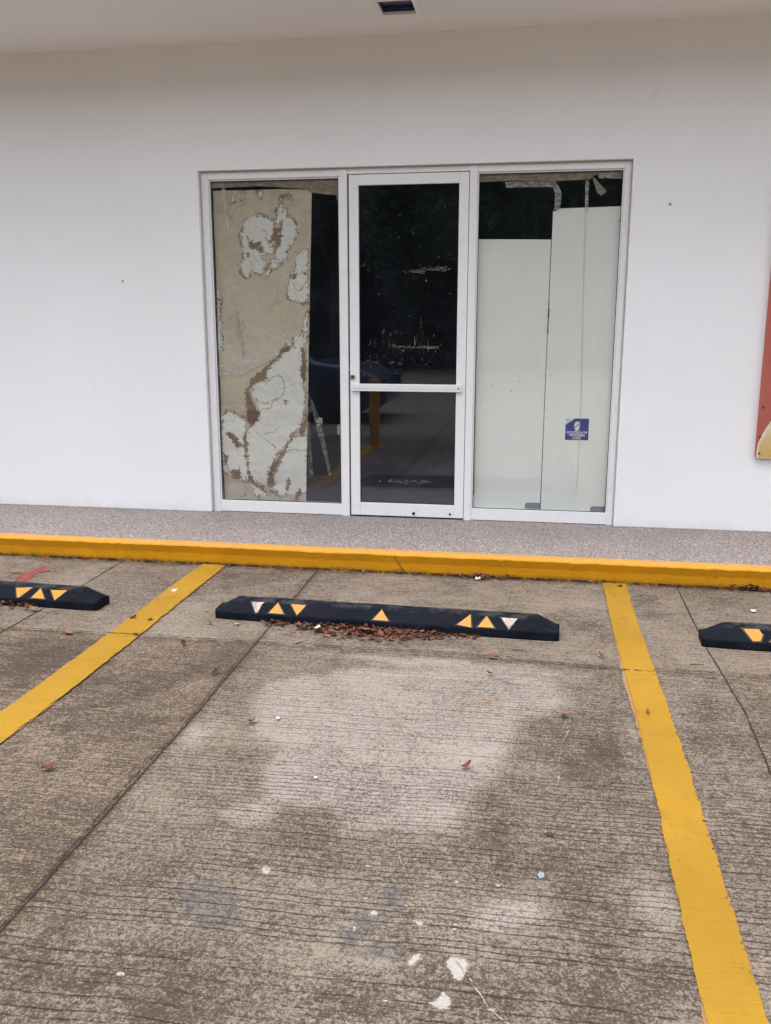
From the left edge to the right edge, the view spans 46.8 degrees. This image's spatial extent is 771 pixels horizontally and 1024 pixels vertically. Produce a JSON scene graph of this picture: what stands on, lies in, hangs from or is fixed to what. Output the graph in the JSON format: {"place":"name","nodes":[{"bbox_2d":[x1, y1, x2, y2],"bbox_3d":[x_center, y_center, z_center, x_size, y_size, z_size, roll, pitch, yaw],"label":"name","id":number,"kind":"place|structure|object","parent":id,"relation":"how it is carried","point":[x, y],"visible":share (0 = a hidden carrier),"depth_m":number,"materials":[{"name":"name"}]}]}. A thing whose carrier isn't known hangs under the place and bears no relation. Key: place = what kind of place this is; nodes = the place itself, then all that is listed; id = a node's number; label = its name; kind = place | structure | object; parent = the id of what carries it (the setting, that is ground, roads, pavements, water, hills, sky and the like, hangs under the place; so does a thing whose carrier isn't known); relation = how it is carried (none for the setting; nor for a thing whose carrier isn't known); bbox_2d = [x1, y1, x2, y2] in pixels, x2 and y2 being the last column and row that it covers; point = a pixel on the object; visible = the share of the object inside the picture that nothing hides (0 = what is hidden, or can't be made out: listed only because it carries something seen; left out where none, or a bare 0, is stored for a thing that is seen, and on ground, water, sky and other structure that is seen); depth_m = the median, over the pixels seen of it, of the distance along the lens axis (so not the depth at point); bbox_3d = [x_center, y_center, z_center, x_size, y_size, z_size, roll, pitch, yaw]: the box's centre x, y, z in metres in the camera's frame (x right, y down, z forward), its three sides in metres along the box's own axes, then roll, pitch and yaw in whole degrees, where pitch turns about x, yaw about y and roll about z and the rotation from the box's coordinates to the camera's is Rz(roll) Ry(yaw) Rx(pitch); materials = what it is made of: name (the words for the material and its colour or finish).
{"place":"outdoors","nodes":[
{"label":"outdoors","id":0,"kind":"place"},
{"bbox_2d":[0,555,770,1023],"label":"parking lot","id":1,"kind":"structure","parent":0,"point":[180,843],"depth_m":2.84,"materials":[{"name":"concrete"}]},
{"bbox_2d":[0,600,37,607],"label":"leaf litter","id":2,"kind":"object","parent":1,"relation":"on","point":[12,603],"visible":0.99,"depth_m":4.83,"materials":[{"name":"brown plant"}]},
{"bbox_2d":[28,605,38,609],"bbox_3d":[-1.875,0.509,4.743,0.060,0.023,0.036,2,12,9],"label":"fallen leaf","id":3,"kind":"object","parent":1,"relation":"on","point":[32,607],"visible":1,"depth_m":4.75,"materials":[{"name":"brown plant"}]},
{"bbox_2d":[40,761,53,767],"bbox_3d":[-1.165,0.874,3.067,0.037,0.016,0.043,2,12,9],"label":"fallen leaf","id":4,"kind":"object","parent":1,"relation":"on","point":[47,765],"visible":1,"depth_m":3.07,"materials":[{"name":"plant"}]},
{"bbox_2d":[0,581,109,610],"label":"wheel stop","id":5,"kind":"object","parent":1,"relation":"on","point":[63,596],"visible":0.99,"depth_m":4.82,"materials":[{"name":"black rubber"}]},
{"bbox_2d":[261,619,479,641],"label":"leaf litter","id":6,"kind":"object","parent":1,"relation":"on","point":[353,630],"visible":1,"depth_m":4.41,"materials":[{"name":"brown plant"}]},
{"bbox_2d":[0,533,770,590],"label":"kerb","id":7,"kind":"structure","parent":1,"relation":"on","point":[663,573],"depth_m":5.45,"materials":[{"name":"yellow paint"}]},
{"bbox_2d":[2,553,770,591],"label":"leaf litter","id":8,"kind":"object","parent":1,"relation":"on","point":[478,574],"visible":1,"depth_m":5.32,"materials":[{"name":"brown plant"}]},
{"bbox_2d":[215,596,559,640],"bbox_3d":[-0.011,0.529,4.530,1.760,0.110,0.155,2,12,11],"label":"wheel stop","id":9,"kind":"object","parent":1,"relation":"on","point":[516,625],"visible":0.98,"depth_m":4.46,"materials":[{"name":"black rubber"}]},
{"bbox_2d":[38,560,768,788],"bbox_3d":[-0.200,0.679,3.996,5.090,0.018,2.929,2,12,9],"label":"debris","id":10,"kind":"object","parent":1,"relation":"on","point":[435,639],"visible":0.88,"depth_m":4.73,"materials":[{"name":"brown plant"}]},
{"bbox_2d":[460,759,470,766],"bbox_3d":[0.277,0.869,3.077,0.036,0.024,0.030,2,12,9],"label":"fallen leaf","id":11,"kind":"object","parent":1,"relation":"on","point":[467,763],"visible":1,"depth_m":3.08,"materials":[{"name":"plant"}]},
{"bbox_2d":[698,622,770,651],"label":"wheel stop","id":12,"kind":"object","parent":1,"relation":"on","point":[743,636],"visible":1,"depth_m":4.21,"materials":[{"name":"black rubber"}]},
{"bbox_2d":[0,504,770,565],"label":"pavement","id":13,"kind":"structure","parent":0,"point":[461,535],"depth_m":5.93,"materials":[{"name":"grey concrete"}]},
{"bbox_2d":[0,0,770,532],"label":"commercial building","id":14,"kind":"structure","parent":13,"relation":"on","point":[130,130],"depth_m":6.01,"materials":[{"name":"white paint"}]},
{"bbox_2d":[213,189,311,500],"bbox_3d":[-0.852,-1.155,6.361,0.708,2.180,0.027,2,12,9],"label":"paper sheet","id":15,"kind":"object","parent":14,"relation":"attached to","point":[262,247],"visible":1,"depth_m":6.34,"materials":[{"name":"beige paper"}]},
{"bbox_2d":[211,179,337,201],"bbox_3d":[-0.760,-2.173,6.108,0.921,0.237,0.003,2,12,9],"label":"packing tape","id":16,"kind":"object","parent":14,"relation":"attached to","point":[325,186],"visible":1,"depth_m":6.07,"materials":[{"name":"beige plastic"}]},
{"bbox_2d":[209,177,341,514],"bbox_3d":[-0.763,-1.139,6.332,0.924,2.330,0.061,2,12,9],"label":"window","id":17,"kind":"structure","parent":14,"relation":"in","point":[227,504],"depth_m":6.49,"materials":[{"name":"white metal"}]},
{"bbox_2d":[337,424,339,434],"bbox_3d":[-0.334,-0.589,6.376,0.026,0.084,0.001,2,12,9],"label":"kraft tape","id":18,"kind":"object","parent":14,"relation":"attached to","point":[338,429],"visible":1,"depth_m":6.38,"materials":[{"name":"beige paper"}]},
{"bbox_2d":[371,0,421,16],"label":"recessed light","id":19,"kind":"object","parent":14,"relation":"attached to","point":[383,8],"visible":1,"depth_m":5.28,"materials":[{"name":"paint"}]},
{"bbox_2d":[348,172,469,518],"bbox_3d":[0.150,-1.108,6.166,0.824,2.345,0.106,2,12,9],"label":"door","id":20,"kind":"structure","parent":14,"relation":"in","point":[358,507],"depth_m":6.14,"materials":[{"name":"white metal"}]},
{"bbox_2d":[473,239,550,508],"bbox_3d":[0.854,-0.884,6.139,0.494,1.920,0.017,2,12,9],"label":"board","id":21,"kind":"object","parent":14,"relation":"attached to","point":[513,298],"visible":0.88,"depth_m":6.11,"materials":[{"name":"white wood"}]},
{"bbox_2d":[480,171,598,181],"bbox_3d":[0.995,-2.193,5.801,0.769,0.076,0.003,2,12,9],"label":"packing tape","id":22,"kind":"object","parent":14,"relation":"attached to","point":[563,176],"visible":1,"depth_m":5.80,"materials":[{"name":"beige plastic"}]},
{"bbox_2d":[471,168,624,523],"bbox_3d":[1.072,-1.076,6.030,0.939,2.334,0.061,2,12,9],"label":"window","id":23,"kind":"structure","parent":14,"relation":"in","point":[477,513],"depth_m":6.18,"materials":[{"name":"white metal"}]},
{"bbox_2d":[541,206,620,511],"bbox_3d":[1.320,-0.960,6.035,0.461,2.112,0.019,2,12,9],"label":"board","id":24,"kind":"object","parent":14,"relation":"on","point":[572,354],"visible":0.98,"depth_m":6.00,"materials":[{"name":"white wood"}]},
{"bbox_2d":[565,418,588,440],"bbox_3d":[1.314,-0.568,6.111,0.161,0.152,0.002,2,12,9],"label":"notice","id":25,"kind":"object","parent":24,"relation":"attached to","point":[574,427],"visible":1,"depth_m":6.11,"materials":[{"name":"blue paper"}]},
{"bbox_2d":[576,182,586,484],"bbox_3d":[1.318,-1.140,5.983,0.032,2.038,0.004,2,12,9],"label":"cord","id":26,"kind":"object","parent":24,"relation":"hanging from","point":[582,336],"visible":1,"depth_m":5.97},
{"bbox_2d":[592,177,606,195],"bbox_3d":[1.381,-2.110,5.755,0.100,0.127,0.002,2,12,9],"label":"packing tape","id":27,"kind":"object","parent":14,"relation":"attached to","point":[600,190],"visible":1,"depth_m":5.76,"materials":[{"name":"beige plastic"}]},
{"bbox_2d":[754,273,770,458],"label":"sign","id":28,"kind":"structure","parent":14,"relation":"attached to","point":[763,442],"depth_m":5.76,"materials":[{"name":"red plastic"}]}
]}

